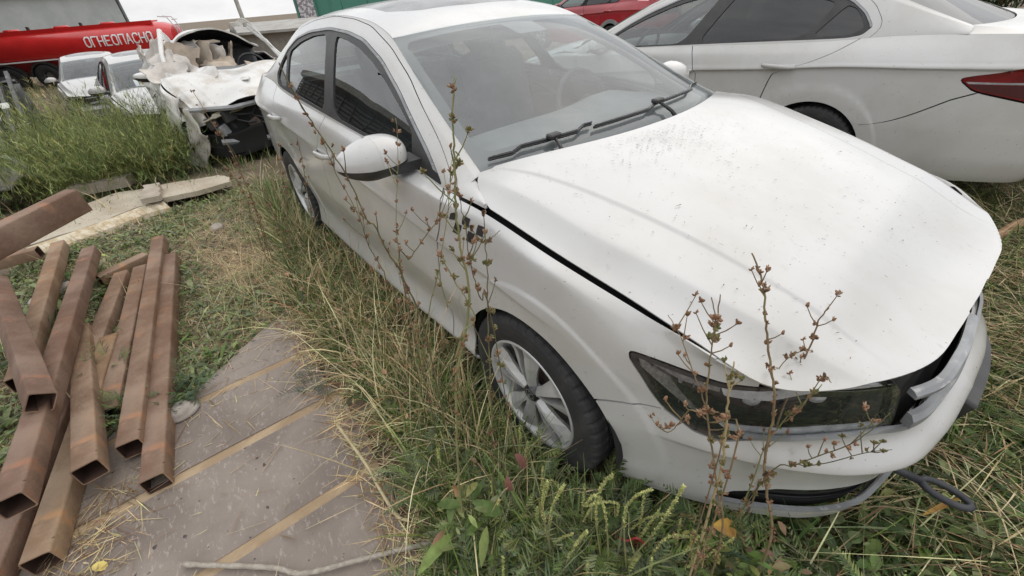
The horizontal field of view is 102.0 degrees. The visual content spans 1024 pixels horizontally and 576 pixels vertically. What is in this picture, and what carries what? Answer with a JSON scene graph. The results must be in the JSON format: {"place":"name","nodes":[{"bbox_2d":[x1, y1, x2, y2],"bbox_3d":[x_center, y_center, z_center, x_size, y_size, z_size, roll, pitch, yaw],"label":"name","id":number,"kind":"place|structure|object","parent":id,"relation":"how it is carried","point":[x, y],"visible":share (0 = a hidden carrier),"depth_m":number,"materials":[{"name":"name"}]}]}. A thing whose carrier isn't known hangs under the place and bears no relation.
{"place":"outdoors","nodes":[
{"label":"outdoors","id":0,"kind":"place"},
{"bbox_2d":[24,55,323,117],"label":"grass","id":1,"kind":"structure","parent":0,"point":[39,91],"depth_m":15.95,"materials":[{"name":"green plant"}]},
{"bbox_2d":[119,0,296,23],"label":"sky","id":2,"kind":"structure","parent":0,"point":[185,11],"materials":[{"name":"white"}]},
{"bbox_2d":[0,0,1023,575],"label":"ground","id":3,"kind":"structure","parent":0,"point":[522,46],"depth_m":3.16,"materials":[{"name":"green plant"}]},
{"bbox_2d":[0,246,45,269],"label":"steel tube","id":4,"kind":"object","parent":3,"relation":"on","point":[19,257],"visible":0.84,"depth_m":3.04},
{"bbox_2d":[0,71,47,192],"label":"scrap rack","id":5,"kind":"object","parent":3,"relation":"on","point":[6,81],"visible":0.31,"depth_m":6.13,"materials":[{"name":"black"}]},
{"bbox_2d":[3,240,69,392],"bbox_3d":[-2.903,0.065,2.581,0.082,0.080,1.829,-27,41,-28],"label":"steel tube","id":6,"kind":"object","parent":3,"relation":"on","point":[44,300],"visible":0.72,"depth_m":2.55,"materials":[{"name":"brown metal"}]},
{"bbox_2d":[0,77,122,207],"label":"feathery bush","id":7,"kind":"object","parent":3,"relation":"on","point":[19,132],"visible":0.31,"depth_m":4.82,"materials":[{"name":"green plant"}]},
{"bbox_2d":[0,0,129,32],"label":"hangar","id":8,"kind":"structure","parent":3,"relation":"on","point":[20,15],"depth_m":35.28,"materials":[{"name":"metal"}]},
{"bbox_2d":[1,84,145,148],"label":"feathery bush","id":9,"kind":"object","parent":3,"relation":"on","point":[80,111],"visible":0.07,"depth_m":6.35,"materials":[{"name":"green plant"}]},
{"bbox_2d":[0,68,169,195],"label":"feathery bush","id":10,"kind":"object","parent":3,"relation":"on","point":[133,119],"visible":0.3,"depth_m":5.13,"materials":[{"name":"green plant"}]},
{"bbox_2d":[0,100,175,215],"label":"feathery bush","id":11,"kind":"object","parent":3,"relation":"on","point":[51,172],"visible":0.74,"depth_m":4.30,"materials":[{"name":"green plant"}]},
{"bbox_2d":[0,15,182,89],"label":"tanker trailer","id":12,"kind":"object","parent":3,"relation":"on","point":[38,53],"visible":0.65,"depth_m":17.88,"materials":[{"name":"red metal"}]},
{"bbox_2d":[44,51,141,119],"bbox_3d":[-11.604,-5.753,11.735,2.110,1.569,4.739,-30,43,-31],"label":"parked car","id":13,"kind":"object","parent":3,"relation":"on","point":[74,69],"visible":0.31,"depth_m":10.77,"materials":[{"name":"white paint"}]},
{"bbox_2d":[27,189,170,256],"bbox_3d":[-3.825,-0.655,3.824,1.098,0.088,0.992,24,44,34],"label":"board","id":14,"kind":"object","parent":3,"relation":"on","point":[105,220],"visible":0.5,"depth_m":3.71,"materials":[{"name":"beige wood"}]},
{"bbox_2d":[0,189,92,259],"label":"steel tube","id":15,"kind":"object","parent":14,"relation":"on","point":[25,227],"visible":1,"depth_m":2.07,"materials":[{"name":"brown metal"}]},
{"bbox_2d":[140,183,162,203],"bbox_3d":[-3.466,-0.917,4.001,0.159,0.061,0.472,-24,40,-25],"label":"timber block","id":16,"kind":"object","parent":14,"relation":"on","point":[152,193],"depth_m":3.92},
{"bbox_2d":[67,173,136,195],"bbox_3d":[-4.378,-1.104,4.440,0.544,0.109,0.164,-19,38,-19],"label":"timber block","id":17,"kind":"object","parent":3,"relation":"on","point":[103,183],"depth_m":4.40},
{"bbox_2d":[92,270,130,346],"bbox_3d":[-2.403,0.194,2.462,0.082,0.080,1.153,-22,39,-22],"label":"steel tube","id":18,"kind":"object","parent":3,"relation":"on","point":[110,309],"visible":0.49,"depth_m":2.53,"materials":[{"name":"brown metal"}]},
{"bbox_2d":[50,80,188,156],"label":"feathery bush","id":19,"kind":"object","parent":3,"relation":"on","point":[146,113],"visible":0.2,"depth_m":5.58,"materials":[{"name":"green plant"}]},
{"bbox_2d":[96,252,148,285],"bbox_3d":[-2.758,-0.137,2.958,0.082,0.080,0.315,13,40,23],"label":"steel tube","id":20,"kind":"object","parent":3,"relation":"on","point":[129,264],"visible":0.6,"depth_m":2.93,"materials":[{"name":"brown metal"}]},
{"bbox_2d":[102,264,146,423],"bbox_3d":[-2.197,0.224,2.391,0.082,0.080,1.490,-23,40,-24],"label":"steel tube","id":21,"kind":"object","parent":3,"relation":"on","point":[116,377],"visible":0.69,"depth_m":2.23,"materials":[{"name":"brown metal"}]},
{"bbox_2d":[88,49,169,133],"bbox_3d":[-7.802,-4.279,9.210,2.321,1.726,5.214,-32,44,-33],"label":"parked car","id":22,"kind":"object","parent":3,"relation":"on","point":[123,65],"visible":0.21,"depth_m":8.44,"materials":[{"name":"white paint"}]},
{"bbox_2d":[38,89,234,192],"bbox_3d":[-4.204,-1.683,4.688,1.892,0.911,1.915,-28,41,-29],"label":"feathery bush","id":23,"kind":"object","parent":3,"relation":"on","point":[158,154],"visible":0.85,"depth_m":4.61,"materials":[{"name":"green plant"}]},
{"bbox_2d":[0,113,285,223],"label":"green grass","id":24,"kind":"structure","parent":3,"relation":"on","point":[179,173],"depth_m":4.69,"materials":[{"name":"green plant"}]},
{"bbox_2d":[0,179,304,465],"bbox_3d":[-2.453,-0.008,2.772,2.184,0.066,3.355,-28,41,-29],"label":"ground weeds","id":25,"kind":"object","parent":3,"relation":"on","point":[178,395],"visible":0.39,"depth_m":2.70,"materials":[{"name":"green plant"}]},
{"bbox_2d":[98,357,218,413],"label":"ragweed","id":26,"kind":"object","parent":3,"relation":"on","point":[182,383],"visible":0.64,"depth_m":1.95,"materials":[{"name":"green plant"}]},
{"bbox_2d":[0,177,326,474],"bbox_3d":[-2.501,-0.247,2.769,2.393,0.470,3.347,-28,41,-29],"label":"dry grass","id":27,"kind":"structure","parent":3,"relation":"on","point":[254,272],"depth_m":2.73,"materials":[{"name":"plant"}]},
{"bbox_2d":[161,175,231,202],"bbox_3d":[-3.276,-1.045,4.257,0.658,0.089,0.734,-28,41,-29],"label":"board","id":28,"kind":"object","parent":3,"relation":"on","point":[173,191],"visible":0.84,"depth_m":4.13,"materials":[{"name":"beige wood"}]},
{"bbox_2d":[133,18,300,167],"bbox_3d":[-4.373,-3.124,6.290,2.066,1.541,4.732,-29,42,-30],"label":"wrecked car","id":29,"kind":"object","parent":3,"relation":"on","point":[222,78],"visible":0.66,"depth_m":5.05,"materials":[{"name":"paint"}]},
{"bbox_2d":[18,318,419,575],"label":"plywood sheet","id":30,"kind":"object","parent":3,"relation":"on","point":[286,472],"visible":0.81,"depth_m":1.55,"materials":[{"name":"grey wood"}]},
{"bbox_2d":[0,381,69,575],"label":"steel tube","id":31,"kind":"object","parent":30,"relation":"on","point":[14,532],"visible":0.23,"depth_m":1.43,"materials":[{"name":"brown metal"}]},
{"bbox_2d":[18,333,117,575],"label":"steel tube","id":32,"kind":"object","parent":30,"relation":"on","point":[53,526],"visible":0.53,"depth_m":1.47,"materials":[{"name":"brown metal"}]},
{"bbox_2d":[70,323,109,484],"bbox_3d":[-1.980,0.461,1.931,0.082,0.080,1.270,-32,40,-32],"label":"steel tube","id":33,"kind":"object","parent":32,"relation":"on","point":[89,458],"visible":0.74,"depth_m":1.70,"materials":[{"name":"brown metal"}]},
{"bbox_2d":[0,245,100,519],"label":"steel tube","id":34,"kind":"object","parent":33,"relation":"on","point":[24,470],"visible":0.92,"depth_m":1.65,"materials":[{"name":"brown metal"}]},
{"bbox_2d":[0,276,57,412],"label":"steel tube","id":35,"kind":"object","parent":34,"relation":"on","point":[31,376],"visible":0.98,"depth_m":1.84,"materials":[{"name":"brown metal"}]},
{"bbox_2d":[28,467,188,575],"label":"dry litter","id":36,"kind":"object","parent":30,"relation":"on","point":[122,490],"visible":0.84,"depth_m":1.46,"materials":[{"name":"beige plant"}]},
{"bbox_2d":[138,252,180,494],"bbox_3d":[-1.909,0.260,2.294,0.082,0.080,2.086,-24,40,-24],"label":"steel tube","id":37,"kind":"object","parent":30,"relation":"on","point":[158,453],"visible":0.9,"depth_m":1.92,"materials":[{"name":"brown metal"}]},
{"bbox_2d":[114,235,168,458],"bbox_3d":[-2.116,0.140,2.430,0.082,0.080,2.186,-23,40,-24],"label":"steel tube","id":38,"kind":"object","parent":37,"relation":"on","point":[130,435],"visible":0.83,"depth_m":2.03,"materials":[{"name":"brown metal"}]},
{"bbox_2d":[171,400,199,423],"bbox_3d":[-1.491,0.559,1.873,0.137,0.073,0.138,2,36,9],"label":"stone","id":39,"kind":"object","parent":30,"relation":"on","point":[186,410],"visible":0.7,"depth_m":1.85,"materials":[{"name":"grey stone"}]},
{"bbox_2d":[39,319,409,575],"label":"dry litter","id":40,"kind":"object","parent":30,"relation":"on","point":[297,383],"visible":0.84,"depth_m":1.66,"materials":[{"name":"beige plant"}]},
{"bbox_2d":[274,358,332,398],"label":"ragweed","id":41,"kind":"object","parent":30,"relation":"on","point":[318,387],"visible":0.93,"depth_m":1.94,"materials":[{"name":"green plant"}]},
{"bbox_2d":[181,541,431,575],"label":"stick","id":42,"kind":"object","parent":30,"relation":"on","point":[256,566],"visible":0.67,"depth_m":1.32,"materials":[{"name":"grey wood"}]},
{"bbox_2d":[253,300,430,575],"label":"dry litter","id":43,"kind":"object","parent":30,"relation":"on","point":[365,455],"visible":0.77,"depth_m":1.66,"materials":[{"name":"beige plant"}]},
{"bbox_2d":[336,423,409,521],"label":"dry stem","id":44,"kind":"object","parent":30,"relation":"on","point":[366,465],"visible":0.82,"depth_m":1.53,"materials":[{"name":"plant"}]},
{"bbox_2d":[227,158,332,262],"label":"green grass","id":45,"kind":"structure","parent":3,"relation":"on","point":[261,199],"depth_m":3.31,"materials":[{"name":"green plant"}]},
{"bbox_2d":[225,17,355,61],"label":"block shed","id":46,"kind":"structure","parent":3,"relation":"on","point":[277,34],"depth_m":19.30,"materials":[{"name":"white"}]},
{"bbox_2d":[279,62,447,436],"bbox_3d":[-0.323,0.122,1.202,0.150,1.390,0.072,-15,37,-14],"label":"chicory stalk","id":47,"kind":"object","parent":3,"relation":"on","point":[311,123],"visible":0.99,"depth_m":1.01,"materials":[{"name":"brown plant"}]},
{"bbox_2d":[320,137,425,422],"bbox_3d":[-0.387,0.122,1.356,0.083,1.219,0.056,-28,41,-29],"label":"chicory stalk","id":48,"kind":"object","parent":3,"relation":"on","point":[398,301],"visible":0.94,"depth_m":1.17,"materials":[{"name":"brown plant"}]},
{"bbox_2d":[256,172,547,573],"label":"dry seed bits","id":49,"kind":"object","parent":3,"relation":"on","point":[474,460],"visible":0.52,"depth_m":2.02,"materials":[{"name":"brown plant"}]},
{"bbox_2d":[383,118,443,423],"bbox_3d":[-0.287,0.097,1.359,0.092,1.243,0.082,-28,41,-29],"label":"chicory stalk","id":50,"kind":"object","parent":3,"relation":"on","point":[406,211],"visible":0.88,"depth_m":1.14,"materials":[{"name":"brown plant"}]},
{"bbox_2d":[398,189,451,448],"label":"chicory stalk","id":51,"kind":"object","parent":3,"relation":"on","point":[437,220],"visible":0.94,"depth_m":1.10,"materials":[{"name":"brown plant"}]},
{"bbox_2d":[369,414,494,524],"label":"ragweed","id":52,"kind":"object","parent":3,"relation":"on","point":[433,491],"visible":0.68,"depth_m":1.44,"materials":[{"name":"green plant"}]},
{"bbox_2d":[293,0,583,17],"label":"green building","id":53,"kind":"structure","parent":3,"relation":"on","point":[309,8],"depth_m":25.20,"materials":[{"name":"teal"}]},
{"bbox_2d":[419,160,457,451],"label":"chicory stalk","id":54,"kind":"object","parent":3,"relation":"on","point":[447,186],"visible":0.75,"depth_m":1.20,"materials":[{"name":"brown plant"}]},
{"bbox_2d":[257,177,630,575],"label":"ground weeds","id":55,"kind":"object","parent":3,"relation":"on","point":[432,534],"visible":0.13,"depth_m":1.90,"materials":[{"name":"green plant"}]},
{"bbox_2d":[221,164,669,575],"bbox_3d":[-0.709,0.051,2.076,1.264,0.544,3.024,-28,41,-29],"label":"dry grass","id":56,"kind":"structure","parent":3,"relation":"on","point":[372,355],"depth_m":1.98,"materials":[{"name":"plant"}]},
{"bbox_2d":[419,77,475,525],"bbox_3d":[-0.119,0.272,0.982,0.176,1.374,0.115,-28,41,-29],"label":"chicory stalk","id":57,"kind":"object","parent":3,"relation":"on","point":[464,335],"visible":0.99,"depth_m":0.78,"materials":[{"name":"brown plant"}]},
{"bbox_2d":[383,530,515,575],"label":"ragweed","id":58,"kind":"object","parent":3,"relation":"on","point":[497,547],"visible":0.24,"depth_m":1.23,"materials":[{"name":"green plant"}]},
{"bbox_2d":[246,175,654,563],"bbox_3d":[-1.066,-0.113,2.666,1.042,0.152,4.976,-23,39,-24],"label":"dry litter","id":59,"kind":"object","parent":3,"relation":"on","point":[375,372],"visible":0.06,"depth_m":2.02,"materials":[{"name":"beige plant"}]},
{"bbox_2d":[417,481,501,575],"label":"clump leaves","id":60,"kind":"object","parent":3,"relation":"on","point":[437,548],"visible":0.64,"depth_m":1.18,"materials":[{"name":"green plant"}]},
{"bbox_2d":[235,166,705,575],"bbox_3d":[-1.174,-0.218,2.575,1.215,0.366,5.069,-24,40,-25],"label":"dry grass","id":61,"kind":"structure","parent":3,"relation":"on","point":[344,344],"depth_m":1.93,"materials":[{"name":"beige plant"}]},
{"bbox_2d":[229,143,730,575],"bbox_3d":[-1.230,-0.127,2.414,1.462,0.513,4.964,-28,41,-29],"label":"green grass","id":62,"kind":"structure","parent":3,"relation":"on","point":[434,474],"depth_m":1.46,"materials":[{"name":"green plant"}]},
{"bbox_2d":[469,210,498,503],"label":"chicory stalk","id":63,"kind":"object","parent":3,"relation":"on","point":[487,263],"visible":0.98,"depth_m":0.90,"materials":[{"name":"brown plant"}]},
{"bbox_2d":[449,142,520,489],"bbox_3d":[-0.035,0.272,1.049,0.081,1.284,0.043,-28,41,-29],"label":"chicory stalk","id":64,"kind":"object","parent":3,"relation":"on","point":[469,257],"visible":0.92,"depth_m":0.83,"materials":[{"name":"brown plant"}]},
{"bbox_2d":[424,449,552,575],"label":"ragweed","id":65,"kind":"object","parent":3,"relation":"on","point":[492,558],"visible":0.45,"depth_m":1.27,"materials":[{"name":"green plant"}]},
{"bbox_2d":[450,515,575,575],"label":"ragweed","id":66,"kind":"object","parent":3,"relation":"on","point":[520,571],"visible":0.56,"depth_m":1.14,"materials":[{"name":"green plant"}]},
{"bbox_2d":[473,410,576,523],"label":"ragweed","id":67,"kind":"object","parent":3,"relation":"on","point":[554,451],"visible":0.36,"depth_m":1.43,"materials":[{"name":"green plant"}]},
{"bbox_2d":[492,524,587,575],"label":"ragweed","id":68,"kind":"object","parent":3,"relation":"on","point":[585,533],"visible":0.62,"depth_m":1.14,"materials":[{"name":"green plant"}]},
{"bbox_2d":[480,442,605,575],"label":"ragweed","id":69,"kind":"object","parent":3,"relation":"on","point":[506,531],"visible":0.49,"depth_m":1.25,"materials":[{"name":"green plant"}]},
{"bbox_2d":[489,481,598,575],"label":"ragweed","id":70,"kind":"object","parent":3,"relation":"on","point":[554,543],"visible":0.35,"depth_m":1.21,"materials":[{"name":"green plant"}]},
{"bbox_2d":[515,480,583,569],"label":"ragweed","id":71,"kind":"object","parent":3,"relation":"on","point":[558,494],"visible":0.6,"depth_m":1.05,"materials":[{"name":"green plant"}]},
{"bbox_2d":[516,472,628,575],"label":"ragweed","id":72,"kind":"object","parent":3,"relation":"on","point":[599,562],"visible":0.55,"depth_m":1.22,"materials":[{"name":"green plant"}]},
{"bbox_2d":[532,0,681,48],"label":"red car","id":73,"kind":"object","parent":3,"relation":"on","point":[607,14],"visible":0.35,"depth_m":10.82,"materials":[{"name":"paint"}]},
{"bbox_2d":[565,496,671,575],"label":"ragweed","id":74,"kind":"object","parent":3,"relation":"on","point":[618,510],"visible":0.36,"depth_m":1.17,"materials":[{"name":"green plant"}]},
{"bbox_2d":[570,473,670,575],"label":"ragweed","id":75,"kind":"object","parent":3,"relation":"on","point":[596,496],"visible":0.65,"depth_m":1.00,"materials":[{"name":"green plant"}]},
{"bbox_2d":[585,448,662,535],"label":"ragweed","id":76,"kind":"object","parent":3,"relation":"on","point":[632,506],"visible":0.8,"depth_m":1.24,"materials":[{"name":"green plant"}]},
{"bbox_2d":[568,531,684,575],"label":"ragweed","id":77,"kind":"object","parent":3,"relation":"on","point":[652,560],"visible":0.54,"depth_m":1.14,"materials":[{"name":"green plant"}]},
{"bbox_2d":[255,0,1001,517],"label":"sedan car","id":78,"kind":"object","parent":3,"relation":"on","point":[625,218],"visible":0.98,"depth_m":1.24,"materials":[{"name":"white paint"}]},
{"bbox_2d":[579,474,695,575],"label":"ragweed","id":79,"kind":"object","parent":3,"relation":"on","point":[678,549],"visible":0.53,"depth_m":1.19,"materials":[{"name":"green plant"}]},
{"bbox_2d":[591,483,686,575],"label":"ragweed","id":80,"kind":"object","parent":3,"relation":"on","point":[680,491],"visible":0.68,"depth_m":0.95,"materials":[{"name":"green plant"}]},
{"bbox_2d":[563,497,734,575],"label":"ragweed","id":81,"kind":"object","parent":3,"relation":"on","point":[676,535],"visible":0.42,"depth_m":1.16,"materials":[{"name":"green plant"}]},
{"bbox_2d":[611,491,735,575],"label":"ragweed","id":82,"kind":"object","parent":3,"relation":"on","point":[700,569],"visible":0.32,"depth_m":1.19,"materials":[{"name":"green plant"}]},
{"bbox_2d":[605,496,742,575],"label":"ragweed","id":83,"kind":"object","parent":3,"relation":"on","point":[684,528],"visible":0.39,"depth_m":1.15,"materials":[{"name":"green plant"}]},
{"bbox_2d":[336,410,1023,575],"bbox_3d":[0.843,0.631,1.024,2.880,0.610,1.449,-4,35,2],"label":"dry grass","id":84,"kind":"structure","parent":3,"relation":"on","point":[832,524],"depth_m":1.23,"materials":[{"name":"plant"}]},
{"bbox_2d":[648,396,743,575],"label":"chicory stalk","id":85,"kind":"object","parent":3,"relation":"on","point":[727,472],"visible":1,"depth_m":0.79,"materials":[{"name":"brown plant"}]},
{"bbox_2d":[668,290,730,565],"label":"chicory stalk","id":86,"kind":"object","parent":3,"relation":"on","point":[675,327],"visible":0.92,"depth_m":0.81,"materials":[{"name":"brown plant"}]},
{"bbox_2d":[405,395,1023,575],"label":"green grass","id":87,"kind":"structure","parent":3,"relation":"on","point":[885,545],"depth_m":1.27,"materials":[{"name":"green plant"}]},
{"bbox_2d":[663,484,768,571],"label":"ragweed","id":88,"kind":"object","parent":3,"relation":"on","point":[680,507],"visible":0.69,"depth_m":1.10,"materials":[{"name":"green plant"}]},
{"bbox_2d":[689,356,744,575],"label":"chicory stalk","id":89,"kind":"object","parent":3,"relation":"on","point":[726,432],"visible":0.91,"depth_m":0.80,"materials":[{"name":"plant"}]},
{"bbox_2d":[693,294,741,575],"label":"chicory stalk","id":90,"kind":"object","parent":3,"relation":"on","point":[714,336],"visible":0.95,"depth_m":0.78,"materials":[{"name":"brown plant"}]},
{"bbox_2d":[422,418,1023,575],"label":"ground weeds","id":91,"kind":"object","parent":3,"relation":"on","point":[874,558],"visible":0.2,"depth_m":1.25,"materials":[{"name":"green plant"}]},
{"bbox_2d":[653,521,811,575],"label":"clump leaves","id":92,"kind":"object","parent":3,"relation":"on","point":[779,567],"visible":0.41,"depth_m":1.10,"materials":[{"name":"green plant"}]},
{"bbox_2d":[666,499,821,575],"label":"ragweed","id":93,"kind":"object","parent":3,"relation":"on","point":[739,535],"visible":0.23,"depth_m":1.16,"materials":[{"name":"green plant"}]},
{"bbox_2d":[749,253,784,572],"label":"chicory stalk","id":94,"kind":"object","parent":3,"relation":"on","point":[763,291],"visible":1,"depth_m":0.85,"materials":[{"name":"brown plant"}]},
{"bbox_2d":[526,0,1023,181],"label":"sedan car","id":95,"kind":"object","parent":3,"relation":"on","point":[933,87],"visible":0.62,"depth_m":2.77,"materials":[{"name":"white paint"}]},
{"bbox_2d":[737,370,821,528],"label":"chicory stalk","id":96,"kind":"object","parent":3,"relation":"on","point":[786,414],"visible":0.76,"depth_m":0.99,"materials":[{"name":"brown plant"}]},
{"bbox_2d":[743,289,842,526],"bbox_3d":[0.639,0.425,1.038,0.103,0.955,0.121,-14,36,-12],"label":"chicory stalk","id":97,"kind":"object","parent":3,"relation":"on","point":[824,377],"visible":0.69,"depth_m":0.85,"materials":[{"name":"brown plant"}]},
{"bbox_2d":[734,402,889,525],"bbox_3d":[0.608,0.526,0.974,0.135,0.870,0.060,24,44,34],"label":"chicory stalk","id":98,"kind":"object","parent":3,"relation":"on","point":[865,406],"visible":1,"depth_m":0.83,"materials":[{"name":"brown plant"}]},
{"bbox_2d":[738,421,891,511],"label":"chicory stalk","id":99,"kind":"object","parent":3,"relation":"on","point":[842,436],"visible":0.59,"depth_m":0.87,"materials":[{"name":"brown plant"}]},
{"bbox_2d":[783,526,906,575],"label":"ragweed","id":100,"kind":"object","parent":3,"relation":"on","point":[855,570],"visible":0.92,"depth_m":1.17,"materials":[{"name":"green plant"}]},
{"bbox_2d":[794,171,1023,575],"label":"matted grass","id":101,"kind":"structure","parent":3,"relation":"on","point":[922,493],"depth_m":1.41,"materials":[{"name":"green plant"}]},
{"bbox_2d":[891,183,1023,562],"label":"ground weeds","id":102,"kind":"object","parent":3,"relation":"on","point":[998,378],"visible":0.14,"depth_m":1.56,"materials":[{"name":"green plant"}]},
{"bbox_2d":[907,180,1023,575],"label":"green grass","id":103,"kind":"structure","parent":3,"relation":"on","point":[996,372],"depth_m":1.68,"materials":[{"name":"green plant"}]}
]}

